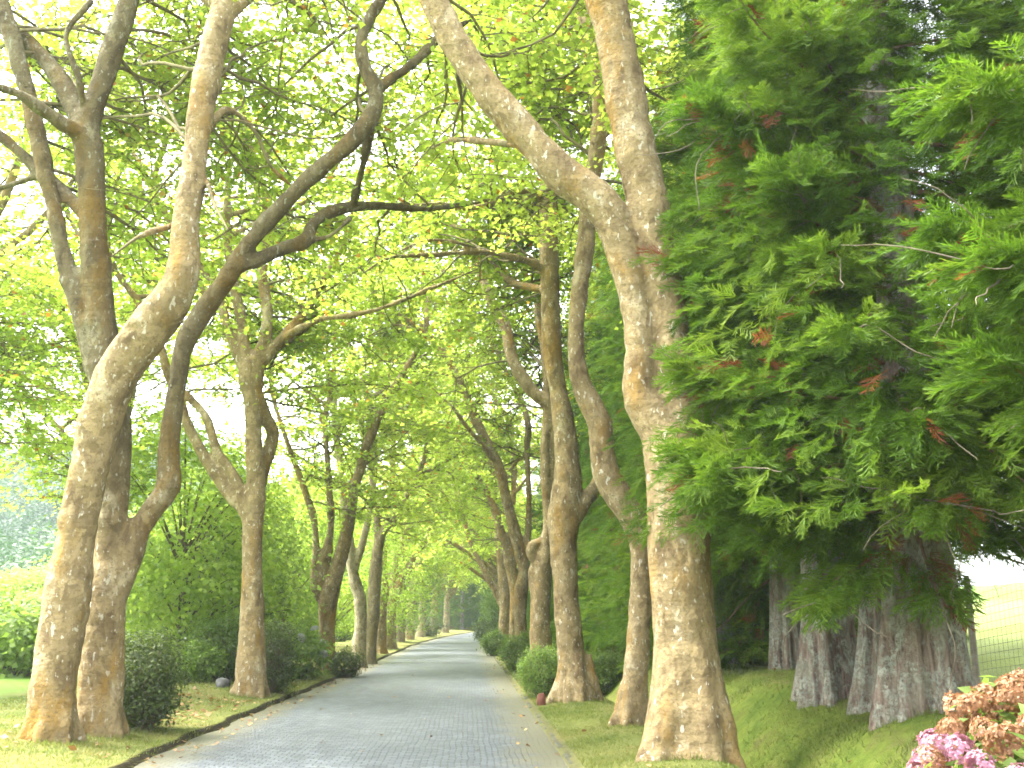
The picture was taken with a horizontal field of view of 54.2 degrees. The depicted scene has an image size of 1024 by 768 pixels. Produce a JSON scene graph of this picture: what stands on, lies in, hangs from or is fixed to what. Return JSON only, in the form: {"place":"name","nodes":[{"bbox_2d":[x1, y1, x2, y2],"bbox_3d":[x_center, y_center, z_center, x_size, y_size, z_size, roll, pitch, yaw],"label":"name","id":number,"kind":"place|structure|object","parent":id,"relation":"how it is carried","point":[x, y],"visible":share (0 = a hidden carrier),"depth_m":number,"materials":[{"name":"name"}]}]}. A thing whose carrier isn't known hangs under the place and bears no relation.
{"place":"outdoors","nodes":[
{"label":"outdoors","id":0,"kind":"place"},
{"bbox_2d":[4,458,288,549],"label":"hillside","id":1,"kind":"structure","parent":0,"point":[54,519],"depth_m":207.36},
{"bbox_2d":[0,422,243,579],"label":"hillside forest","id":2,"kind":"object","parent":1,"relation":"on","point":[19,545],"visible":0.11,"depth_m":152.95,"materials":[{"name":"green plant"}]},
{"bbox_2d":[134,632,568,767],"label":"road","id":3,"kind":"structure","parent":0,"point":[429,678],"depth_m":15.50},
{"bbox_2d":[493,656,572,764],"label":"kerb","id":4,"kind":"structure","parent":3,"relation":"on","point":[567,756],"depth_m":15.39,"materials":[{"name":"stone"}]},
{"bbox_2d":[0,583,1023,767],"bbox_3d":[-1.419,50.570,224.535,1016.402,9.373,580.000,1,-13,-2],"label":"ground","id":5,"kind":"structure","parent":0,"point":[866,757],"depth_m":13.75,"materials":[{"name":"green plant"}]},
{"bbox_2d":[0,581,40,659],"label":"shrub","id":6,"kind":"object","parent":5,"relation":"on","point":[5,593],"visible":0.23,"depth_m":28.12,"materials":[{"name":"green plant"}]},
{"bbox_2d":[0,579,41,678],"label":"shrub","id":7,"kind":"object","parent":5,"relation":"on","point":[23,641],"visible":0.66,"depth_m":25.09,"materials":[{"name":"green plant"}]},
{"bbox_2d":[0,589,41,634],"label":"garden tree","id":8,"kind":"object","parent":5,"relation":"on","point":[32,599],"visible":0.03,"depth_m":43.23,"materials":[{"name":"green plant"}]},
{"bbox_2d":[3,599,41,632],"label":"shrub","id":9,"kind":"object","parent":5,"relation":"on","point":[27,612],"visible":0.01,"depth_m":34.35,"materials":[{"name":"green plant"}]},
{"bbox_2d":[0,567,45,601],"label":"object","id":10,"kind":"object","parent":5,"relation":"on","point":[15,583],"visible":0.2,"depth_m":54.85,"materials":[{"name":"green plant"}]},
{"bbox_2d":[2,554,51,597],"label":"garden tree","id":11,"kind":"object","parent":5,"relation":"on","point":[40,572],"visible":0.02,"depth_m":57.76,"materials":[{"name":"green plant"}]},
{"bbox_2d":[41,503,218,620],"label":"garden tree","id":12,"kind":"object","parent":5,"relation":"on","point":[55,533],"visible":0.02,"depth_m":32.03,"materials":[{"name":"green plant"}]},
{"bbox_2d":[0,32,271,489],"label":"plane tree","id":13,"kind":"object","parent":5,"relation":"on","point":[17,362],"visible":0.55,"depth_m":21.50,"materials":[{"name":"green plant"}]},
{"bbox_2d":[0,163,271,586],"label":"plane tree","id":14,"kind":"object","parent":5,"relation":"on","point":[70,419],"visible":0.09,"depth_m":27.30,"materials":[{"name":"green plant"}]},
{"bbox_2d":[125,616,195,669],"bbox_3d":[-9.942,7.486,28.574,3.907,1.896,3.251,1,-13,-2],"label":"shrub","id":15,"kind":"object","parent":5,"relation":"on","point":[138,649],"visible":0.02,"depth_m":28.21,"materials":[{"name":"green plant"}]},
{"bbox_2d":[123,620,202,730],"bbox_3d":[-5.306,4.252,14.399,1.650,1.664,1.576,1,-13,-2],"label":"shrub","id":16,"kind":"object","parent":5,"relation":"on","point":[144,706],"visible":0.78,"depth_m":14.14,"materials":[{"name":"green plant"}]},
{"bbox_2d":[32,396,322,672],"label":"garden tree","id":17,"kind":"object","parent":5,"relation":"on","point":[170,592],"visible":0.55,"depth_m":25.25,"materials":[{"name":"green plant"}]},
{"bbox_2d":[165,635,234,682],"bbox_3d":[-7.272,6.365,22.878,1.696,1.190,1.620,1,-13,-2],"label":"shrub","id":18,"kind":"object","parent":5,"relation":"on","point":[196,674],"visible":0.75,"depth_m":22.62,"materials":[{"name":"green plant"}]},
{"bbox_2d":[177,608,267,681],"bbox_3d":[-6.954,6.350,23.966,2.275,1.904,2.215,1,-13,-2],"label":"shrub","id":19,"kind":"object","parent":5,"relation":"on","point":[222,630],"visible":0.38,"depth_m":23.62,"materials":[{"name":"green plant"}]},
{"bbox_2d":[216,677,230,687],"bbox_3d":[-6.204,6.457,21.455,0.287,0.318,0.313,-10,-17,37],"label":"boulder","id":20,"kind":"object","parent":5,"relation":"on","point":[222,682],"visible":0.71,"depth_m":21.38,"materials":[{"name":"grey stone"}]},
{"bbox_2d":[131,426,330,665],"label":"garden tree","id":21,"kind":"object","parent":5,"relation":"on","point":[292,573],"visible":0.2,"depth_m":30.21,"materials":[{"name":"green plant"}]},
{"bbox_2d":[0,0,492,743],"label":"plane tree","id":22,"kind":"object","parent":5,"relation":"on","point":[144,334],"visible":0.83,"depth_m":14.63,"materials":[{"name":"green plant"}]},
{"bbox_2d":[0,0,569,697],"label":"plane tree","id":23,"kind":"object","parent":5,"relation":"on","point":[250,360],"visible":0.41,"depth_m":22.66,"materials":[{"name":"green plant"}]},
{"bbox_2d":[264,617,305,696],"bbox_3d":[-5.233,6.045,22.063,1.425,1.819,1.673,1,-13,-2],"label":"shrub","id":24,"kind":"object","parent":5,"relation":"on","point":[275,673],"visible":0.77,"depth_m":21.81,"materials":[{"name":"green plant"}]},
{"bbox_2d":[0,0,572,738],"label":"plane tree","id":25,"kind":"object","parent":5,"relation":"on","point":[122,536],"visible":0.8,"depth_m":15.36,"materials":[{"name":"green plant"}]},
{"bbox_2d":[219,456,370,654],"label":"garden tree","id":26,"kind":"object","parent":5,"relation":"on","point":[317,506],"visible":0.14,"depth_m":40.70,"materials":[{"name":"green plant"}]},
{"bbox_2d":[268,614,335,679],"bbox_3d":[-5.771,7.319,27.285,1.849,2.019,1.996,1,-13,-2],"label":"bush","id":27,"kind":"object","parent":5,"relation":"on","point":[318,651],"visible":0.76,"depth_m":27.04,"materials":[{"name":"green plant"}]},
{"bbox_2d":[265,570,342,649],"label":"shrub","id":28,"kind":"object","parent":5,"relation":"on","point":[303,622],"visible":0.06,"depth_m":44.56,"materials":[{"name":"green plant"}]},
{"bbox_2d":[286,501,345,601],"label":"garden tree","id":29,"kind":"object","parent":5,"relation":"on","point":[310,542],"depth_m":55.00,"materials":[{"name":"green plant"}]},
{"bbox_2d":[296,459,343,595],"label":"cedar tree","id":30,"kind":"object","parent":5,"relation":"on","point":[315,489],"visible":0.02,"depth_m":109.20,"materials":[{"name":"green plant"}]},
{"bbox_2d":[297,603,348,646],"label":"shrub","id":31,"kind":"object","parent":5,"relation":"on","point":[339,623],"visible":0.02,"depth_m":55.82,"materials":[{"name":"green plant"}]},
{"bbox_2d":[322,643,367,677],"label":"shrub","id":32,"kind":"object","parent":5,"relation":"on","point":[342,671],"visible":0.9,"depth_m":29.52,"materials":[{"name":"green plant"}]},
{"bbox_2d":[335,602,354,641],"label":"shrub","id":33,"kind":"object","parent":5,"relation":"on","point":[343,637],"visible":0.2,"depth_m":68.08,"materials":[{"name":"green plant"}]},
{"bbox_2d":[280,447,416,638],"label":"garden tree","id":34,"kind":"object","parent":5,"relation":"on","point":[340,611],"visible":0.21,"depth_m":46.30,"materials":[{"name":"green plant"}]},
{"bbox_2d":[333,453,369,591],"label":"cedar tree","id":35,"kind":"object","parent":5,"relation":"on","point":[361,499],"visible":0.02,"depth_m":124.12,"materials":[{"name":"green plant"}]},
{"bbox_2d":[186,164,533,670],"bbox_3d":[-5.349,0.976,34.303,13.398,17.883,8.368,1,-13,-2],"label":"plane tree","id":36,"kind":"object","parent":5,"relation":"on","point":[329,592],"visible":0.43,"depth_m":33.16,"materials":[{"name":"green plant"}]},
{"bbox_2d":[220,232,503,667],"bbox_3d":[-5.593,2.043,38.886,11.696,17.997,7.272,1,-13,-2],"label":"plane tree","id":37,"kind":"object","parent":5,"relation":"on","point":[354,559],"visible":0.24,"depth_m":37.60,"materials":[{"name":"green plant"}]},
{"bbox_2d":[337,522,445,640],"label":"garden tree","id":38,"kind":"object","parent":5,"relation":"on","point":[403,604],"visible":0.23,"depth_m":57.83,"materials":[{"name":"green plant"}]},
{"bbox_2d":[263,258,520,663],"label":"plane tree","id":39,"kind":"object","parent":5,"relation":"on","point":[374,594],"visible":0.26,"depth_m":40.59,"materials":[{"name":"green plant"}]},
{"bbox_2d":[297,431,487,634],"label":"plane tree","id":40,"kind":"object","parent":5,"relation":"on","point":[434,542],"visible":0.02,"depth_m":67.54,"materials":[{"name":"green plant"}]},
{"bbox_2d":[320,306,474,653],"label":"plane tree","id":41,"kind":"object","parent":5,"relation":"on","point":[381,646],"visible":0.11,"depth_m":50.27,"materials":[{"name":"green plant"}]},
{"bbox_2d":[319,443,485,641],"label":"plane tree","id":42,"kind":"object","parent":5,"relation":"on","point":[400,637],"visible":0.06,"depth_m":74.66,"materials":[{"name":"green plant"}]},
{"bbox_2d":[362,541,456,638],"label":"garden tree","id":43,"kind":"object","parent":5,"relation":"on","point":[433,583],"visible":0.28,"depth_m":75.40,"materials":[{"name":"green plant"}]},
{"bbox_2d":[346,522,477,639],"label":"plane tree","id":44,"kind":"object","parent":5,"relation":"on","point":[413,632],"visible":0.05,"depth_m":83.28,"materials":[{"name":"green plant"}]},
{"bbox_2d":[406,531,430,618],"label":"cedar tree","id":45,"kind":"object","parent":5,"relation":"on","point":[417,603],"depth_m":140.09,"materials":[{"name":"green plant"}]},
{"bbox_2d":[415,611,448,636],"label":"shrub","id":46,"kind":"object","parent":5,"relation":"on","point":[435,627],"visible":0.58,"depth_m":96.56,"materials":[{"name":"green plant"}]},
{"bbox_2d":[244,134,623,677],"bbox_3d":[-1.934,0.307,30.745,13.122,17.580,6.790,1,-13,-2],"label":"plane tree","id":47,"kind":"object","parent":5,"relation":"on","point":[540,568],"visible":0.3,"depth_m":30.31,"materials":[{"name":"green plant"}]},
{"bbox_2d":[416,580,468,628],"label":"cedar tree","id":48,"kind":"object","parent":5,"relation":"on","point":[443,604],"visible":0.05,"depth_m":142.26,"materials":[{"name":"green plant"}]},
{"bbox_2d":[416,457,469,636],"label":"plane tree","id":49,"kind":"object","parent":5,"relation":"on","point":[421,633],"visible":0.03,"depth_m":92.95,"materials":[{"name":"green plant"}]},
{"bbox_2d":[290,170,597,659],"bbox_3d":[-1.941,1.067,38.368,13.674,19.708,6.214,3,-14,-11],"label":"plane tree","id":50,"kind":"object","parent":5,"relation":"on","point":[488,448],"visible":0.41,"depth_m":36.83,"materials":[{"name":"green plant"}]},
{"bbox_2d":[369,399,541,591],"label":"plane tree","id":51,"kind":"object","parent":5,"relation":"on","point":[492,571],"visible":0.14,"depth_m":64.11,"materials":[{"name":"green plant"}]},
{"bbox_2d":[429,497,484,634],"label":"plane tree","id":52,"kind":"object","parent":5,"relation":"on","point":[475,581],"visible":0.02,"depth_m":104.06,"materials":[{"name":"green plant"}]},
{"bbox_2d":[376,400,538,648],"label":"plane tree","id":53,"kind":"object","parent":5,"relation":"on","point":[391,644],"visible":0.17,"depth_m":58.89,"materials":[{"name":"green plant"}]},
{"bbox_2d":[0,663,916,767],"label":"fallen leaves","id":54,"kind":"object","parent":5,"relation":"on","point":[73,747],"visible":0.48,"depth_m":16.53,"materials":[{"name":"brown plant"}]},
{"bbox_2d":[438,559,484,630],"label":"tree","id":55,"kind":"object","parent":5,"relation":"on","point":[460,619],"visible":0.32,"depth_m":135.50,"materials":[{"name":"green plant"}]},
{"bbox_2d":[382,329,542,648],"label":"plane tree","id":56,"kind":"object","parent":5,"relation":"on","point":[505,544],"visible":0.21,"depth_m":46.18,"materials":[{"name":"green plant"}]},
{"bbox_2d":[442,567,486,632],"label":"plane tree","id":57,"kind":"object","parent":5,"relation":"on","point":[453,589],"visible":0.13,"depth_m":115.69,"materials":[{"name":"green plant"}]},
{"bbox_2d":[399,457,536,587],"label":"plane tree","id":58,"kind":"object","parent":5,"relation":"on","point":[490,562],"visible":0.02,"depth_m":72.00,"materials":[{"name":"green plant"}]},
{"bbox_2d":[404,342,539,644],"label":"plane tree","id":59,"kind":"object","parent":5,"relation":"on","point":[501,594],"visible":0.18,"depth_m":55.09,"materials":[{"name":"green plant"}]},
{"bbox_2d":[455,576,495,628],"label":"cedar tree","id":60,"kind":"object","parent":5,"relation":"on","point":[470,603],"visible":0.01,"depth_m":144.83,"materials":[{"name":"green plant"}]},
{"bbox_2d":[462,572,489,596],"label":"plane tree","id":61,"kind":"object","parent":5,"relation":"on","point":[480,588],"visible":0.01,"depth_m":111.01,"materials":[{"name":"green plant"}]},
{"bbox_2d":[427,469,525,589],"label":"plane tree","id":62,"kind":"object","parent":5,"relation":"on","point":[478,572],"visible":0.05,"depth_m":80.32,"materials":[{"name":"green plant"}]},
{"bbox_2d":[304,0,663,702],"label":"plane tree","id":63,"kind":"object","parent":5,"relation":"on","point":[572,500],"visible":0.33,"depth_m":22.05,"materials":[{"name":"green plant"}]},
{"bbox_2d":[469,615,498,641],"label":"shrub","id":64,"kind":"object","parent":5,"relation":"on","point":[479,628],"visible":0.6,"depth_m":78.99,"materials":[{"name":"green plant"}]},
{"bbox_2d":[473,583,497,623],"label":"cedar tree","id":65,"kind":"object","parent":5,"relation":"on","point":[483,598],"visible":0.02,"depth_m":138.86,"materials":[{"name":"green plant"}]},
{"bbox_2d":[474,585,499,638],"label":"tree","id":66,"kind":"object","parent":5,"relation":"on","point":[491,602],"visible":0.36,"depth_m":92.01,"materials":[{"name":"green plant"}]},
{"bbox_2d":[449,478,525,594],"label":"plane tree","id":67,"kind":"object","parent":5,"relation":"on","point":[470,571],"depth_m":90.08,"materials":[{"name":"green plant"}]},
{"bbox_2d":[159,0,816,767],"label":"plane tree","id":68,"kind":"object","parent":5,"relation":"on","point":[689,714],"visible":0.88,"depth_m":12.84,"materials":[{"name":"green plant"}]},
{"bbox_2d":[455,495,520,586],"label":"plane tree","id":69,"kind":"object","parent":5,"relation":"on","point":[463,581],"visible":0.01,"depth_m":101.59,"materials":[{"name":"green plant"}]},
{"bbox_2d":[476,625,508,655],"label":"shrub","id":70,"kind":"object","parent":5,"relation":"on","point":[489,645],"visible":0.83,"depth_m":48.10,"materials":[{"name":"green plant"}]},
{"bbox_2d":[494,631,529,673],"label":"shrub","id":71,"kind":"object","parent":5,"relation":"on","point":[508,655],"visible":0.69,"depth_m":31.59,"materials":[{"name":"green plant"}]},
{"bbox_2d":[351,0,707,725],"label":"plane tree","id":72,"kind":"object","parent":5,"relation":"on","point":[631,704],"visible":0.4,"depth_m":17.28,"materials":[{"name":"green plant"}]},
{"bbox_2d":[517,410,550,632],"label":"cedar tree","id":73,"kind":"object","parent":5,"relation":"on","point":[535,521],"depth_m":62.75,"materials":[{"name":"green plant"}]},
{"bbox_2d":[511,642,557,696],"bbox_3d":[0.695,6.242,21.713,1.433,1.270,1.606,1,-13,-2],"label":"shrub","id":74,"kind":"object","parent":5,"relation":"on","point":[539,681],"visible":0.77,"depth_m":21.41,"materials":[{"name":"green plant"}]},
{"bbox_2d":[537,693,545,705],"bbox_3d":[0.563,6.143,19.337,0.170,0.330,0.135,1,-13,-2],"label":"marker stone","id":75,"kind":"object","parent":5,"relation":"on","point":[541,698],"visible":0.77,"depth_m":19.28,"materials":[{"name":"stone"}]},
{"bbox_2d":[524,343,582,632],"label":"cedar tree","id":76,"kind":"object","parent":5,"relation":"on","point":[535,513],"visible":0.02,"depth_m":54.98,"materials":[{"name":"green plant"}]},
{"bbox_2d":[527,347,592,650],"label":"cedar tree","id":77,"kind":"object","parent":5,"relation":"on","point":[553,646],"depth_m":47.18,"materials":[{"name":"green plant"}]},
{"bbox_2d":[526,272,614,641],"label":"cedar tree","id":78,"kind":"object","parent":5,"relation":"on","point":[540,485],"depth_m":41.49,"materials":[{"name":"green plant"}]},
{"bbox_2d":[526,262,625,652],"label":"cedar tree","id":79,"kind":"object","parent":5,"relation":"on","point":[573,402],"visible":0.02,"depth_m":35.99,"materials":[{"name":"green plant"}]},
{"bbox_2d":[551,184,652,655],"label":"cedar tree","id":80,"kind":"object","parent":5,"relation":"on","point":[599,337],"visible":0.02,"depth_m":31.22,"materials":[{"name":"green plant"}]},
{"bbox_2d":[586,648,624,695],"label":"shrub","id":81,"kind":"object","parent":5,"relation":"on","point":[608,675],"visible":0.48,"depth_m":25.29,"materials":[{"name":"green plant"}]},
{"bbox_2d":[587,327,625,651],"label":"cedar tree","id":82,"kind":"object","parent":5,"relation":"on","point":[606,575],"depth_m":32.77,"materials":[{"name":"green plant"}]},
{"bbox_2d":[549,105,767,658],"bbox_3d":[4.298,-0.727,27.535,6.724,17.520,6.658,-10,-17,36],"label":"cedar tree","id":83,"kind":"object","parent":5,"relation":"on","point":[602,326],"visible":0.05,"depth_m":26.81,"materials":[{"name":"green plant"}]},
{"bbox_2d":[584,29,858,664],"bbox_3d":[4.713,-1.143,23.563,6.362,16.578,6.300,1,-13,-2],"label":"cedar tree","id":84,"kind":"object","parent":5,"relation":"on","point":[719,614],"visible":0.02,"depth_m":22.02,"materials":[{"name":"green plant"}]},
{"bbox_2d":[616,203,858,673],"bbox_3d":[5.962,-0.502,25.663,6.245,16.272,6.184,-10,-17,36],"label":"cedar tree","id":85,"kind":"object","parent":5,"relation":"on","point":[621,664],"depth_m":22.69,"materials":[{"name":"green plant"}]},
{"bbox_2d":[732,584,768,658],"bbox_3d":[5.234,5.605,23.647,2.530,2.396,2.366,1,-13,-2],"label":"shrub","id":86,"kind":"object","parent":5,"relation":"on","point":[753,628],"visible":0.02,"depth_m":23.05,"materials":[{"name":"green plant"}]},
{"bbox_2d":[609,1,953,670],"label":"cedar tree","id":87,"kind":"object","parent":5,"relation":"on","point":[779,627],"visible":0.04,"depth_m":18.17,"materials":[{"name":"green plant"}]},
{"bbox_2d":[734,563,858,637],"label":"cedar tree","id":88,"kind":"object","parent":5,"relation":"on","point":[768,610],"depth_m":23.21,"materials":[{"name":"green plant"}]},
{"bbox_2d":[601,0,1023,708],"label":"cedar tree","id":89,"kind":"object","parent":5,"relation":"on","point":[825,668],"visible":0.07,"depth_m":13.28,"materials":[{"name":"green plant"}]},
{"bbox_2d":[650,428,996,669],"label":"cedar tree","id":90,"kind":"object","parent":5,"relation":"on","point":[761,629],"depth_m":20.03,"materials":[{"name":"green plant"}]},
{"bbox_2d":[628,0,1023,731],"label":"cedar tree","id":91,"kind":"object","parent":5,"relation":"on","point":[934,512],"visible":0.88,"depth_m":10.34,"materials":[{"name":"green plant"}]},
{"bbox_2d":[687,4,965,637],"bbox_3d":[5.523,-1.825,20.078,6.028,15.748,5.838,8,-16,-32],"label":"cedar tree","id":92,"kind":"object","parent":5,"relation":"on","point":[753,597],"visible":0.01,"depth_m":18.62,"materials":[{"name":"green plant"}]},
{"bbox_2d":[686,17,1023,714],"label":"cedar tree","id":93,"kind":"object","parent":5,"relation":"on","point":[863,679],"visible":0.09,"depth_m":12.18,"materials":[{"name":"green plant"}]},
{"bbox_2d":[846,5,1023,471],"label":"cedar tree","id":94,"kind":"object","parent":5,"relation":"on","point":[991,255],"visible":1,"depth_m":7.47,"materials":[{"name":"green plant"}]},
{"bbox_2d":[850,0,1023,511],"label":"cedar tree","id":95,"kind":"object","parent":5,"relation":"on","point":[935,23],"visible":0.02,"depth_m":13.94,"materials":[{"name":"green plant"}]},
{"bbox_2d":[854,565,1023,685],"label":"wire fence","id":96,"kind":"object","parent":5,"relation":"on","point":[974,653],"visible":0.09,"depth_m":15.03,"materials":[{"name":"grey metal"}]},
{"bbox_2d":[906,668,1023,767],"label":"hydrangea bush","id":97,"kind":"object","parent":5,"relation":"on","point":[992,704],"visible":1,"depth_m":5.16,"materials":[{"name":"pink plant"}]},
{"bbox_2d":[0,0,1023,600],"label":"sky","id":98,"kind":"structure","parent":0,"point":[233,414],"materials":[{"name":"white"}]}
]}

